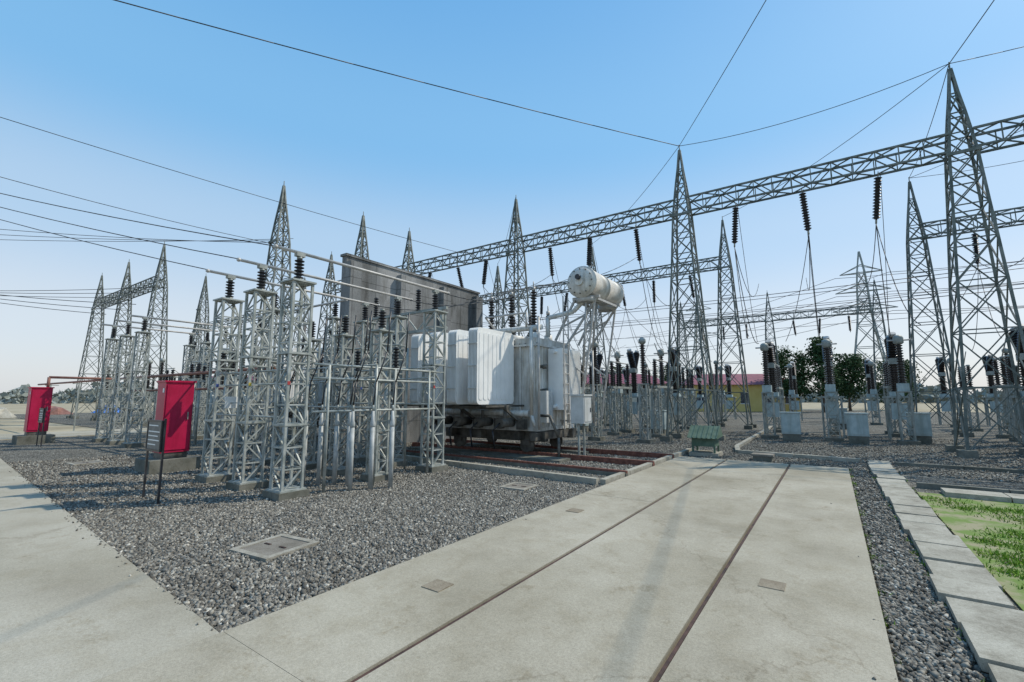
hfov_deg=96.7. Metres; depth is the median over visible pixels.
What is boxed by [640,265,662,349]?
overhead wire
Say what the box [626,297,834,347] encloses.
overhead wire
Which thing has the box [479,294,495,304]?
gantry beam
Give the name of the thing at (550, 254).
suspension insulator
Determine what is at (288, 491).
lattice post
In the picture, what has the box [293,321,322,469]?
lattice post
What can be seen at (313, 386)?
disconnector switch
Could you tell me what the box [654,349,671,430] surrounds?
current transformer
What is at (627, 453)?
track rail
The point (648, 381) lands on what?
disconnector switch
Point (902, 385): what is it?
current transformer
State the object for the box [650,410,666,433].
marshalling box
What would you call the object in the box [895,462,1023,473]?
yard kerb
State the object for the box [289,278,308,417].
gantry tower
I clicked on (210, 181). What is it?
overhead wire
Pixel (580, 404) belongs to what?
control cabinet
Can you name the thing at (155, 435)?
sign board
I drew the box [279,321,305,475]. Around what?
cable termination
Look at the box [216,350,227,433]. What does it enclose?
voltage transformer
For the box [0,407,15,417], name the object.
covered heap
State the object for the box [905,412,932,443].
marshalling box
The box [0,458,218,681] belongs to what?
path
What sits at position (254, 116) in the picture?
sky
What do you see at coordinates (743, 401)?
window
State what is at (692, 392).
current transformer
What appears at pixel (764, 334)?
overhead wire
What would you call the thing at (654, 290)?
suspension insulator
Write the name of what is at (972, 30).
overhead wire
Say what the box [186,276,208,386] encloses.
gantry tower
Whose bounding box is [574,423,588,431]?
marshalling box
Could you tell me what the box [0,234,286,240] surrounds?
overhead wire
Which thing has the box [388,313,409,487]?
cable termination
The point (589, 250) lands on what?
suspension insulator
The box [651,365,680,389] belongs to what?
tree
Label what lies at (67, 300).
overhead wire
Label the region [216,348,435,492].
pipe rack
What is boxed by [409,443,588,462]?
transformer plinth
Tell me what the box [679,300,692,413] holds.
gantry tower
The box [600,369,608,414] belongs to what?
circuit breaker
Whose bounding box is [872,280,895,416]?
gantry tower
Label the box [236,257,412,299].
busbar tube
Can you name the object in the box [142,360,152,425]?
voltage transformer
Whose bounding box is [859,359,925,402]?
tree
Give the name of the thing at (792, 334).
overhead wire
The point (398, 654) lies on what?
track rail
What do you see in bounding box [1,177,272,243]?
overhead wire
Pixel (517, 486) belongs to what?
manhole
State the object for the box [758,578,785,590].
access cover
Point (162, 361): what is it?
voltage transformer
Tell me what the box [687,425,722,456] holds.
valve box
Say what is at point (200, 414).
lattice post
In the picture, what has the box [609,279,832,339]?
overhead wire
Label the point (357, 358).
disconnector switch
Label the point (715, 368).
voltage transformer
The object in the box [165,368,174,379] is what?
disconnector switch
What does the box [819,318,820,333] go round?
suspension insulator
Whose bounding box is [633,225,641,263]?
suspension insulator
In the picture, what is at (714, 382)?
disconnector switch
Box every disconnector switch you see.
[140,370,176,419]
[149,371,185,419]
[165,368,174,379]
[188,361,201,448]
[193,364,206,444]
[206,362,216,451]
[218,348,235,466]
[230,357,244,454]
[241,367,281,427]
[305,351,325,460]
[328,357,339,450]
[343,348,362,465]
[377,344,401,471]
[571,349,596,433]
[595,376,607,418]
[605,369,625,425]
[607,346,634,435]
[641,361,657,427]
[651,343,676,437]
[674,379,686,421]
[680,354,696,428]
[708,372,720,422]
[773,358,784,432]
[827,398,840,434]
[882,355,904,436]
[957,351,983,431]
[992,337,1021,441]
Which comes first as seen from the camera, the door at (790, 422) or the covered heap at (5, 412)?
the door at (790, 422)
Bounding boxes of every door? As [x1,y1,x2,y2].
[651,412,663,427]
[781,414,799,432]
[837,410,845,422]
[847,415,867,434]
[909,415,930,434]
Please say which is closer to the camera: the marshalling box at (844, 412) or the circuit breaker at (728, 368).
the marshalling box at (844, 412)
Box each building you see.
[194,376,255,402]
[586,374,666,409]
[680,374,800,411]
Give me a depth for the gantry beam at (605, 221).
21.44 m
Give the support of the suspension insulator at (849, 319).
hanging from the gantry beam at (823, 310)
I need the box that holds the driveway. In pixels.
[92,456,897,681]
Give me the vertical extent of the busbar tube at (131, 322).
0.103 m
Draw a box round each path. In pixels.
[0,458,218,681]
[940,487,1023,503]
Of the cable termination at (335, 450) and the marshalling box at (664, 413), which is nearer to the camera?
the cable termination at (335, 450)
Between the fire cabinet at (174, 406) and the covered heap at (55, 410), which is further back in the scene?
the covered heap at (55, 410)
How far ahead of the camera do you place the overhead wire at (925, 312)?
68.41 m
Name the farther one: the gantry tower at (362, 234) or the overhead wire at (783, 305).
the overhead wire at (783, 305)
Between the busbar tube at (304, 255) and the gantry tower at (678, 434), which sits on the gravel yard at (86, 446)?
the gantry tower at (678, 434)
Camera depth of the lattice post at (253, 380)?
15.80 m
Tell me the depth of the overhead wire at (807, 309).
17.75 m
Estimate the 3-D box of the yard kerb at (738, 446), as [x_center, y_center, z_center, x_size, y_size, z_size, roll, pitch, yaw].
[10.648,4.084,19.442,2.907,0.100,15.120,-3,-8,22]
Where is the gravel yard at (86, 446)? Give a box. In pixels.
[0,410,1023,681]
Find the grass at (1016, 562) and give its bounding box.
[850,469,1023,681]
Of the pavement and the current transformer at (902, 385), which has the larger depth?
the current transformer at (902, 385)
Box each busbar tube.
[101,324,201,334]
[115,319,217,331]
[131,315,236,328]
[206,269,379,306]
[234,299,347,322]
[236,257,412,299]
[273,244,449,293]
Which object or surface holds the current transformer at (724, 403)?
on the gravel yard at (86, 446)
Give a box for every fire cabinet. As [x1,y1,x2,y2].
[11,387,55,444]
[134,380,200,474]
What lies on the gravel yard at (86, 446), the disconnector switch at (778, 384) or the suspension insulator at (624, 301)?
the disconnector switch at (778, 384)
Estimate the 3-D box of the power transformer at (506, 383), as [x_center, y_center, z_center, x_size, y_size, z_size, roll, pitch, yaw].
[0.197,0.650,14.479,5.190,5.690,5.376,-5,-9,35]
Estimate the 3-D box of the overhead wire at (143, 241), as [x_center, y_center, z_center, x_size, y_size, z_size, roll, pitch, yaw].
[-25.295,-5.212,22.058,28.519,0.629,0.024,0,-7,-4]
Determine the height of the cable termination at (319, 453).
3.401 m
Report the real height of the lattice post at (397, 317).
4.280 m
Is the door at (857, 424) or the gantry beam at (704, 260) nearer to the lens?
the door at (857, 424)
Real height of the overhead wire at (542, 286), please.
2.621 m
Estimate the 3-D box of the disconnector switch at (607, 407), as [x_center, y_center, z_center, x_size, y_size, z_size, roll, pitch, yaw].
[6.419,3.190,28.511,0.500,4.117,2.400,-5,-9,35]
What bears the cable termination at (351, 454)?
on the gravel yard at (86, 446)
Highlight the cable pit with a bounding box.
[751,452,774,461]
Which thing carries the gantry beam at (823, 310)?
attached to the gantry tower at (773, 331)
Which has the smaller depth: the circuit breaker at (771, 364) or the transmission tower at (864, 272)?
the circuit breaker at (771, 364)
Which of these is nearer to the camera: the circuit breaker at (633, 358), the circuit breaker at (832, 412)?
the circuit breaker at (832, 412)
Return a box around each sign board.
[36,407,45,446]
[142,418,166,503]
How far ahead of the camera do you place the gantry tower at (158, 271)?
31.21 m
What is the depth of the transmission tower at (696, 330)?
104.76 m
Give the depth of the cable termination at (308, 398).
9.08 m
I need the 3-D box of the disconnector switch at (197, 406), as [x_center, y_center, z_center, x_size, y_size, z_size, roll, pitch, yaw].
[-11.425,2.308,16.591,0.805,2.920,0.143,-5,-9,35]
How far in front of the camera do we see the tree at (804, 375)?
54.78 m
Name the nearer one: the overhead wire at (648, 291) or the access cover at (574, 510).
the access cover at (574, 510)
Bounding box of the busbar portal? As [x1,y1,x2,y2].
[365,289,447,454]
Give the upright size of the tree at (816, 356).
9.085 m
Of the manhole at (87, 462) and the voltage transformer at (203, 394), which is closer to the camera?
the manhole at (87, 462)
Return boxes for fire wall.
[335,253,482,448]
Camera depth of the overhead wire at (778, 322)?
93.23 m
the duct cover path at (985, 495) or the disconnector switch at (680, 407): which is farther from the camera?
the disconnector switch at (680, 407)
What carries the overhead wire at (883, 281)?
hanging from the suspension insulator at (877, 196)
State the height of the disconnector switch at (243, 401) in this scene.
4.117 m
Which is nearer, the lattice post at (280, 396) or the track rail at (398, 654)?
the track rail at (398, 654)
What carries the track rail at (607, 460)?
on the gravel yard at (86, 446)
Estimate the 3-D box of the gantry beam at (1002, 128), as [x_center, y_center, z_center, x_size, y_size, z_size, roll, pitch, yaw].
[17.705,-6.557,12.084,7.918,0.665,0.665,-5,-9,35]
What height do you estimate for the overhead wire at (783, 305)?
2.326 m
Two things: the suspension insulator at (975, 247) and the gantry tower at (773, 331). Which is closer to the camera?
the suspension insulator at (975, 247)
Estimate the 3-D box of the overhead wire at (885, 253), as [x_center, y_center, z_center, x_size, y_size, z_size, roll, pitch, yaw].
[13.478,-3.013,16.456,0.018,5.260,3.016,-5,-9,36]
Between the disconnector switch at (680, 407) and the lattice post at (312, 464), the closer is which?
the lattice post at (312, 464)
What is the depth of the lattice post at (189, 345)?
20.36 m
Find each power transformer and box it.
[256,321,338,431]
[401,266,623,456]
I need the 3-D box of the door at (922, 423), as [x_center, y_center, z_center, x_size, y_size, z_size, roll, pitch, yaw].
[15.116,3.104,16.869,0.560,0.690,0.016,-5,-9,35]
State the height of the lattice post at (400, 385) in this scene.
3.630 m
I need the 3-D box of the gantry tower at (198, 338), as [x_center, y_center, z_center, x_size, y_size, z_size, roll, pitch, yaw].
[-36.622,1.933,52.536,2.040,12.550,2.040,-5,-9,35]
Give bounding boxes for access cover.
[421,579,453,591]
[566,508,583,512]
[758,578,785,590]
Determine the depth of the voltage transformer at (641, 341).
17.38 m
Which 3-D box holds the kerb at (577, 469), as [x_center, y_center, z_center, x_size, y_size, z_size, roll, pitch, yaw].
[-1.028,3.148,12.126,8.500,0.150,0.120,-5,-9,35]
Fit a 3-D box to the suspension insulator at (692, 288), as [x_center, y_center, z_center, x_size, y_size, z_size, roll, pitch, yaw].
[11.194,-3.411,28.341,0.240,1.750,0.228,-8,12,34]
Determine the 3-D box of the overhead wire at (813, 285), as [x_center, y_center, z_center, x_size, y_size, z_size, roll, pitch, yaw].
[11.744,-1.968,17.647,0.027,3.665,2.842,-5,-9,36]
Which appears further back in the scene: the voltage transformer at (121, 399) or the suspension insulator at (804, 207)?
the voltage transformer at (121, 399)
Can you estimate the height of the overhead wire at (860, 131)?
0.423 m
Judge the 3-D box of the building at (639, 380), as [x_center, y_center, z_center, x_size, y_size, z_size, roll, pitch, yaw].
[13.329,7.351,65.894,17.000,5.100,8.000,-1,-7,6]
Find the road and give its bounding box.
[0,422,289,439]
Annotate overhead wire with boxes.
[0,117,461,253]
[0,193,272,245]
[0,207,236,258]
[0,219,205,269]
[0,229,269,242]
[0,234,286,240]
[0,238,292,241]
[0,287,150,290]
[0,295,129,297]
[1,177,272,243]
[2,299,119,309]
[2,303,105,314]
[4,295,135,304]
[24,292,144,293]
[114,0,678,145]
[371,295,485,310]
[404,291,508,305]
[442,288,532,300]
[483,264,1021,322]
[486,273,552,293]
[503,268,1022,322]
[510,265,592,289]
[516,287,1023,333]
[535,257,636,285]
[544,284,1020,328]
[545,281,1023,326]
[552,279,572,348]
[557,307,1023,341]
[595,146,678,241]
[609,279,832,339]
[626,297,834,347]
[635,272,887,337]
[636,226,662,347]
[639,316,833,356]
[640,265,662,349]
[644,291,890,346]
[656,310,892,355]
[679,0,765,145]
[681,64,947,145]
[723,65,946,216]
[734,247,748,335]
[735,249,758,295]
[735,250,758,343]
[737,205,756,338]
[786,236,808,339]
[803,189,818,338]
[806,246,809,290]
[808,234,820,339]
[835,261,1022,278]
[838,285,1005,296]
[854,307,1017,314]
[858,227,875,283]
[876,224,920,324]
[876,227,890,335]
[880,172,888,333]
[893,306,1012,310]
[894,261,1018,271]
[901,283,1023,290]
[909,66,948,177]
[910,130,1021,177]
[913,160,1023,177]
[914,267,977,331]
[949,0,993,63]
[950,46,1023,63]
[972,302,977,349]
[978,267,1000,336]
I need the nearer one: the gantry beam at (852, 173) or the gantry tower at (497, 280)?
the gantry beam at (852, 173)
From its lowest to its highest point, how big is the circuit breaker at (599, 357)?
4.380 m
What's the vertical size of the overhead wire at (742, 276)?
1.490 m
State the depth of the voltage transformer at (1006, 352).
21.17 m
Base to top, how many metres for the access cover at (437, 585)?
0.008 m
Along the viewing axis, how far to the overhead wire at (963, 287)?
66.61 m
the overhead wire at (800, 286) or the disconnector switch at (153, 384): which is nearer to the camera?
the overhead wire at (800, 286)
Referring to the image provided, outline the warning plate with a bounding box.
[224,397,237,407]
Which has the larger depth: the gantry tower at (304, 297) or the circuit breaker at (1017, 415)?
the gantry tower at (304, 297)
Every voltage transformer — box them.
[101,365,111,420]
[109,364,119,422]
[115,363,129,423]
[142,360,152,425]
[153,358,165,419]
[198,352,207,429]
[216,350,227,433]
[588,342,605,440]
[636,337,654,443]
[644,363,650,416]
[679,362,683,424]
[713,360,720,423]
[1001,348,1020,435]
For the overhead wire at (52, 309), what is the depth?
18.09 m
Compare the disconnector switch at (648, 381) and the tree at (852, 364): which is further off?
the tree at (852, 364)
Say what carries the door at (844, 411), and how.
in the marshalling box at (844, 412)
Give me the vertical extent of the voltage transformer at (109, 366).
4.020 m
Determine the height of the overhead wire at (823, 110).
0.373 m
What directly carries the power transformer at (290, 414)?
on the gravel yard at (86, 446)
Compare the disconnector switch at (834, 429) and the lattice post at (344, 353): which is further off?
the disconnector switch at (834, 429)
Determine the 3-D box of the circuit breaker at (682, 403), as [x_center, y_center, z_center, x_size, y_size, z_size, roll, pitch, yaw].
[8.578,2.481,23.887,1.096,4.380,1.098,1,-7,-10]
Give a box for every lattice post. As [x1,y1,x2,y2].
[92,327,118,441]
[105,324,134,444]
[121,319,152,447]
[181,335,197,380]
[186,341,199,432]
[191,332,210,438]
[192,340,210,434]
[195,278,244,482]
[210,328,228,441]
[224,322,247,445]
[225,268,277,490]
[241,318,267,447]
[249,294,285,465]
[262,256,316,501]
[265,314,289,450]
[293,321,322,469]
[315,302,343,458]
[316,328,336,440]
[326,315,356,475]
[352,305,376,462]
[354,339,369,453]
[360,309,394,481]
[379,299,409,466]
[387,334,404,453]
[415,293,447,472]
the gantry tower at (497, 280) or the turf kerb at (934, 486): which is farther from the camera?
the gantry tower at (497, 280)
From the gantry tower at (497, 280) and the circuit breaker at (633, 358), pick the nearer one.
the circuit breaker at (633, 358)
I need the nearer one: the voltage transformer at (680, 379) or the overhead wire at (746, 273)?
the overhead wire at (746, 273)
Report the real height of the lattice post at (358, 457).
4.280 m
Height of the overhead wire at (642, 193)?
0.423 m
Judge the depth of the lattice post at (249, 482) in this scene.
8.75 m
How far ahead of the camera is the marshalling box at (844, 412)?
24.70 m
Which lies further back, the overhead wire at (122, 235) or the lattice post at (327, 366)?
the lattice post at (327, 366)
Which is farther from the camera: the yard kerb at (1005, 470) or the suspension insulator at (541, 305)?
the suspension insulator at (541, 305)
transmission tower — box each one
[681,295,716,375]
[833,251,900,407]
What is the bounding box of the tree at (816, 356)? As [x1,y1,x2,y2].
[800,336,844,411]
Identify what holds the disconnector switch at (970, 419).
on the gravel yard at (86, 446)
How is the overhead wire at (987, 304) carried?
hanging from the suspension insulator at (975, 247)
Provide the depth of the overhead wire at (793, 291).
19.03 m
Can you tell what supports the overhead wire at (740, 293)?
hanging from the suspension insulator at (735, 226)
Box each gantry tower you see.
[66,273,104,418]
[90,259,133,420]
[123,242,167,423]
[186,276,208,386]
[186,306,201,409]
[240,181,295,434]
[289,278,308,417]
[315,251,336,347]
[354,211,368,258]
[401,228,413,271]
[492,266,504,328]
[501,199,529,337]
[582,247,613,423]
[660,146,725,441]
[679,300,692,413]
[712,216,756,429]
[764,292,785,411]
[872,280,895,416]
[906,177,974,436]
[944,62,1023,457]
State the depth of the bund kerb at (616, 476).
10.53 m
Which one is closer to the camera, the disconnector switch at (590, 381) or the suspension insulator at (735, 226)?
the suspension insulator at (735, 226)
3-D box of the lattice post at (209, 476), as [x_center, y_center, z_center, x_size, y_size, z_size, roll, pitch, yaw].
[-6.094,0.782,9.593,0.530,4.280,0.530,-5,-9,35]
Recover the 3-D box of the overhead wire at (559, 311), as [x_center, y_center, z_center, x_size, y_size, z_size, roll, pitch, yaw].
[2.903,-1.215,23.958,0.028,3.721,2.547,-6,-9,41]
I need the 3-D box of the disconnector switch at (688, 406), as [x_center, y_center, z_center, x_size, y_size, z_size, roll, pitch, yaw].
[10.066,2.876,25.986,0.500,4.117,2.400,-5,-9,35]
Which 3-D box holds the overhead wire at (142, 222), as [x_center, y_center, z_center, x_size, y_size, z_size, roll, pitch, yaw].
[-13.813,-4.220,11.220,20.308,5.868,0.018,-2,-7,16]
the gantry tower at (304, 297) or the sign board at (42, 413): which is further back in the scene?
the gantry tower at (304, 297)
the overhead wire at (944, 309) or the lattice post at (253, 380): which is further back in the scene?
the overhead wire at (944, 309)
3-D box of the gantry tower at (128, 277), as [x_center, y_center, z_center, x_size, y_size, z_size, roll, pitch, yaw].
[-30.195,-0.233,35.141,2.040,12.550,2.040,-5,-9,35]
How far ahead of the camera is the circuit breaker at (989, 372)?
27.91 m
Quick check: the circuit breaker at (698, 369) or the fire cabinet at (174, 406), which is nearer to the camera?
the fire cabinet at (174, 406)
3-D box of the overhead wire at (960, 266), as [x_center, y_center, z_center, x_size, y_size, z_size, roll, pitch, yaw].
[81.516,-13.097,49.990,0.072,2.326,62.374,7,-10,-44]
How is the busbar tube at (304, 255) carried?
on the lattice post at (288, 491)
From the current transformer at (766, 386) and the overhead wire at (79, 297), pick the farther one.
the overhead wire at (79, 297)
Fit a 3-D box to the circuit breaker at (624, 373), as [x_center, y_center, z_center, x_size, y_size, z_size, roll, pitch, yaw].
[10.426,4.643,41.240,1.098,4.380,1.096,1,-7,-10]
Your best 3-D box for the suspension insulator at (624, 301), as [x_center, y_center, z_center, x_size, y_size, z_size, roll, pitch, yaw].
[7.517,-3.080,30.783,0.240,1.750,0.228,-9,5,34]
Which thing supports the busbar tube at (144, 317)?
on the lattice post at (128, 444)
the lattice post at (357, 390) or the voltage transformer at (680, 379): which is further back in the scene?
the voltage transformer at (680, 379)
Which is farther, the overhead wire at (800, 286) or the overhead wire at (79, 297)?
the overhead wire at (79, 297)
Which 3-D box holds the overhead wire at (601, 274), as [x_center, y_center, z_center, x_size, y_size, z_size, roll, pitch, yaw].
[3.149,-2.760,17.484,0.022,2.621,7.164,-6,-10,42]
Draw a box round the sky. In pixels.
[0,0,1023,396]
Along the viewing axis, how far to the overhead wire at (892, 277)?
14.79 m
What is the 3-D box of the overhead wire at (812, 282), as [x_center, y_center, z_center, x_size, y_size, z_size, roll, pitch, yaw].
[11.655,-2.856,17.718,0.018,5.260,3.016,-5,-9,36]
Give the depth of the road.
21.39 m
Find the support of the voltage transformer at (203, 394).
on the gravel yard at (86, 446)
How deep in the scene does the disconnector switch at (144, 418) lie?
34.67 m
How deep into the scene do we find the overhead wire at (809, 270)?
18.28 m
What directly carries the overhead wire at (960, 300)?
hanging from the suspension insulator at (975, 247)
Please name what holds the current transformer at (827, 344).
on the gravel yard at (86, 446)
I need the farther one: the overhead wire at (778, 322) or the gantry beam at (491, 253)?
the overhead wire at (778, 322)
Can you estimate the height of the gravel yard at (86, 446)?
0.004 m
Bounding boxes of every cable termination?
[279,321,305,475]
[284,325,306,475]
[304,315,327,484]
[316,315,341,485]
[332,315,356,484]
[345,315,368,484]
[347,310,372,490]
[368,312,390,489]
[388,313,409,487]
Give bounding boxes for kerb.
[359,450,598,484]
[380,449,627,476]
[600,448,691,484]
[734,426,860,461]
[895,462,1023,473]
[916,482,1023,493]
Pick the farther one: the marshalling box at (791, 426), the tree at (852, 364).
the tree at (852, 364)
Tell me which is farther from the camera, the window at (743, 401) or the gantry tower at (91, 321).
the window at (743, 401)
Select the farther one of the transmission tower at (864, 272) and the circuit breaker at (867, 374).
the transmission tower at (864, 272)
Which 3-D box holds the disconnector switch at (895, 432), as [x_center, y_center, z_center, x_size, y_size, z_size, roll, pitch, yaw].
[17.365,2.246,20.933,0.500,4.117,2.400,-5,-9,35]
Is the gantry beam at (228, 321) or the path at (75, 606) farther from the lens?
the gantry beam at (228, 321)
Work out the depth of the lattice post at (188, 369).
22.61 m
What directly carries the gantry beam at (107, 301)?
attached to the gantry tower at (91, 321)
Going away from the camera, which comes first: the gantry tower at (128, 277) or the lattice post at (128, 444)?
the lattice post at (128, 444)
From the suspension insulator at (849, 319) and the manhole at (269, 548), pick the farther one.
the suspension insulator at (849, 319)
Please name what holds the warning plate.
attached to the lattice post at (249, 482)
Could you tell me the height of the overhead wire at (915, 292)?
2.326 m
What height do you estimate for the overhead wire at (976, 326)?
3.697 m
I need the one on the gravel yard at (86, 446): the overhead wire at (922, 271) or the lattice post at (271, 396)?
the lattice post at (271, 396)
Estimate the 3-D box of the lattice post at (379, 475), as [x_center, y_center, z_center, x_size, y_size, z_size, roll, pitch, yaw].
[-2.805,1.115,9.635,0.460,3.630,0.460,-5,-9,35]
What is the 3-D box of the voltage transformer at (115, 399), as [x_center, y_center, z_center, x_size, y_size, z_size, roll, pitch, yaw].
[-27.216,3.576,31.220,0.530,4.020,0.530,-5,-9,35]
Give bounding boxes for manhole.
[65,460,105,465]
[228,534,319,561]
[499,482,538,491]
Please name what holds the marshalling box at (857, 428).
on the gravel yard at (86, 446)
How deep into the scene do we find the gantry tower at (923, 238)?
21.72 m
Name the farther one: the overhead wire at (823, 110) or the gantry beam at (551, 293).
the gantry beam at (551, 293)
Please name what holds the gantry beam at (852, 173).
attached to the gantry tower at (678, 434)
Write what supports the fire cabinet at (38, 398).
on the gravel yard at (86, 446)
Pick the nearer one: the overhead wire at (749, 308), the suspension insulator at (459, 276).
the suspension insulator at (459, 276)
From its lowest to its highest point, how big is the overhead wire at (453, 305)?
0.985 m
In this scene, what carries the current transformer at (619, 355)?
on the gravel yard at (86, 446)
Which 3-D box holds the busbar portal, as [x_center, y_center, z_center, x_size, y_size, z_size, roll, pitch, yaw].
[-3.365,0.943,14.044,3.625,5.000,0.162,-5,-9,35]
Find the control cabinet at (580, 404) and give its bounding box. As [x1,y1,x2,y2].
[569,394,591,455]
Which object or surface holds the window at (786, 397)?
in the building at (755, 382)
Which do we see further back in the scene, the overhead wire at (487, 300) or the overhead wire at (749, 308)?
the overhead wire at (749, 308)
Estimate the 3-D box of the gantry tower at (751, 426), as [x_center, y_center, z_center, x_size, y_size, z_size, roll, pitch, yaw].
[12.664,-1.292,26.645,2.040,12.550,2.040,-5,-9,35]
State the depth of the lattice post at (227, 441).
16.74 m
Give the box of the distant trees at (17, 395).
[0,375,1022,403]
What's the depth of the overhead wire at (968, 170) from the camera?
21.36 m
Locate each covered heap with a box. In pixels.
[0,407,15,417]
[50,406,72,414]
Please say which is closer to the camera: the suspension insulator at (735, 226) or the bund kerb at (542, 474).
the bund kerb at (542, 474)
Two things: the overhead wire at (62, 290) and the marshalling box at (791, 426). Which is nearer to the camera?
the marshalling box at (791, 426)
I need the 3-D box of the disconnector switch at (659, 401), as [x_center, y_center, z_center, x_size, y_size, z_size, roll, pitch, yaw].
[6.848,2.219,20.712,0.500,4.117,2.400,-5,-9,35]
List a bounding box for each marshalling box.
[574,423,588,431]
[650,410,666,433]
[779,412,800,441]
[834,408,847,428]
[845,413,869,444]
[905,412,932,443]
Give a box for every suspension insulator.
[456,265,463,286]
[482,258,487,286]
[540,296,542,315]
[548,244,554,278]
[564,293,568,311]
[586,238,591,266]
[621,285,625,307]
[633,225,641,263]
[652,278,655,304]
[688,273,694,299]
[731,203,738,246]
[799,189,810,233]
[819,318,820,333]
[847,314,850,331]
[873,171,881,223]
[971,231,980,266]
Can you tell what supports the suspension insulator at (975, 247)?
hanging from the gantry beam at (1009, 224)
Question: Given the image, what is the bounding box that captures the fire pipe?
[37,366,275,440]
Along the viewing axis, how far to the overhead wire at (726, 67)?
14.91 m
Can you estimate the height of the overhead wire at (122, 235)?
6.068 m
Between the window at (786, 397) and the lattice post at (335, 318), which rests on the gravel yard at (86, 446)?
the lattice post at (335, 318)
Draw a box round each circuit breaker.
[589,351,606,427]
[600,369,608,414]
[622,368,632,415]
[624,349,644,428]
[667,346,685,430]
[695,365,706,418]
[723,364,736,419]
[764,340,784,433]
[790,361,802,420]
[819,336,845,437]
[862,358,879,418]
[882,332,909,439]
[934,356,951,424]
[982,354,1005,425]
[1009,324,1023,443]
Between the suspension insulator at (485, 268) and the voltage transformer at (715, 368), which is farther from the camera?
the voltage transformer at (715, 368)
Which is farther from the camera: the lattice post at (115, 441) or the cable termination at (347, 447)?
the lattice post at (115, 441)
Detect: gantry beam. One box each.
[95,290,126,307]
[121,276,162,298]
[195,303,298,330]
[328,265,406,292]
[407,239,514,274]
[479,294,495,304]
[498,281,568,300]
[517,199,675,251]
[603,256,718,284]
[683,314,764,327]
[686,133,948,215]
[771,305,872,320]
[921,206,1023,238]
[969,114,1023,154]
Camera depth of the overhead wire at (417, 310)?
13.68 m
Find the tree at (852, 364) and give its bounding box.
[833,353,879,410]
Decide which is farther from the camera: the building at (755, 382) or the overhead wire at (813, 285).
the building at (755, 382)
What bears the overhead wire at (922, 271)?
hanging from the transmission tower at (864, 272)
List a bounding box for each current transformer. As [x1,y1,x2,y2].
[611,352,623,431]
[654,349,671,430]
[688,367,694,419]
[719,366,728,420]
[755,343,778,438]
[784,364,796,411]
[816,339,844,441]
[864,361,882,424]
[886,335,920,445]
[943,358,960,426]
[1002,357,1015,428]
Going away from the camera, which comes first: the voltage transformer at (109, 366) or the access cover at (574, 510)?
the access cover at (574, 510)
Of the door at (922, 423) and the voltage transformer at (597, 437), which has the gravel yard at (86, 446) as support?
the voltage transformer at (597, 437)
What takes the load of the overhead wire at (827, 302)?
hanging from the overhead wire
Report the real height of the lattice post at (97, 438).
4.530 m
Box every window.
[740,393,747,403]
[785,393,793,403]
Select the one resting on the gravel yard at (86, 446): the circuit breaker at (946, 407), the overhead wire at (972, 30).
the circuit breaker at (946, 407)
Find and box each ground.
[0,399,1022,610]
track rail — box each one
[351,461,724,681]
[412,442,654,466]
[445,439,673,458]
[653,466,789,681]
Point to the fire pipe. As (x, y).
(93, 379)
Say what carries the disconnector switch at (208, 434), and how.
on the gravel yard at (86, 446)
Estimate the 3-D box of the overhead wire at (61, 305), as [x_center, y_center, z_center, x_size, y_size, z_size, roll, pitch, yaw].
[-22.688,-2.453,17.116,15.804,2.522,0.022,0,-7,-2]
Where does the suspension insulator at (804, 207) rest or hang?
hanging from the gantry beam at (852, 173)
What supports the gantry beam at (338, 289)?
attached to the gantry tower at (330, 270)
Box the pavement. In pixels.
[867,460,1023,681]
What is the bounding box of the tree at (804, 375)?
[761,345,820,411]
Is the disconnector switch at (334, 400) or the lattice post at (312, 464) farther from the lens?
the disconnector switch at (334, 400)
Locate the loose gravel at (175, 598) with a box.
[9,464,895,679]
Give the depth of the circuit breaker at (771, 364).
21.18 m
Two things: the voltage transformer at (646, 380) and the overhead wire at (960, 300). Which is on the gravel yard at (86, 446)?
the voltage transformer at (646, 380)
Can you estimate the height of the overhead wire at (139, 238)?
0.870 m
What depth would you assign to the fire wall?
17.16 m
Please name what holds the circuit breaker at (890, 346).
on the gravel yard at (86, 446)
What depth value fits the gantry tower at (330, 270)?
33.56 m
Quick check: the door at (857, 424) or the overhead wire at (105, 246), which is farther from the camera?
the door at (857, 424)
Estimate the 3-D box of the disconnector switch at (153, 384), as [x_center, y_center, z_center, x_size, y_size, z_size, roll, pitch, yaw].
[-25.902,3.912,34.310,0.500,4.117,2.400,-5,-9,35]
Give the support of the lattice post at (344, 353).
on the gravel yard at (86, 446)
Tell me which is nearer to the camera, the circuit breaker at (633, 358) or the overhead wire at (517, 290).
the overhead wire at (517, 290)
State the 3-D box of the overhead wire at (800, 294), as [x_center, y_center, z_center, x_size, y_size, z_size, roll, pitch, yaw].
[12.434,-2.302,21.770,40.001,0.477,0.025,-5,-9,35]
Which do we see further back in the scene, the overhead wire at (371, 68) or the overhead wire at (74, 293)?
the overhead wire at (74, 293)
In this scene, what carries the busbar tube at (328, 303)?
on the lattice post at (280, 396)
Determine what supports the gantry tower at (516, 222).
on the gravel yard at (86, 446)

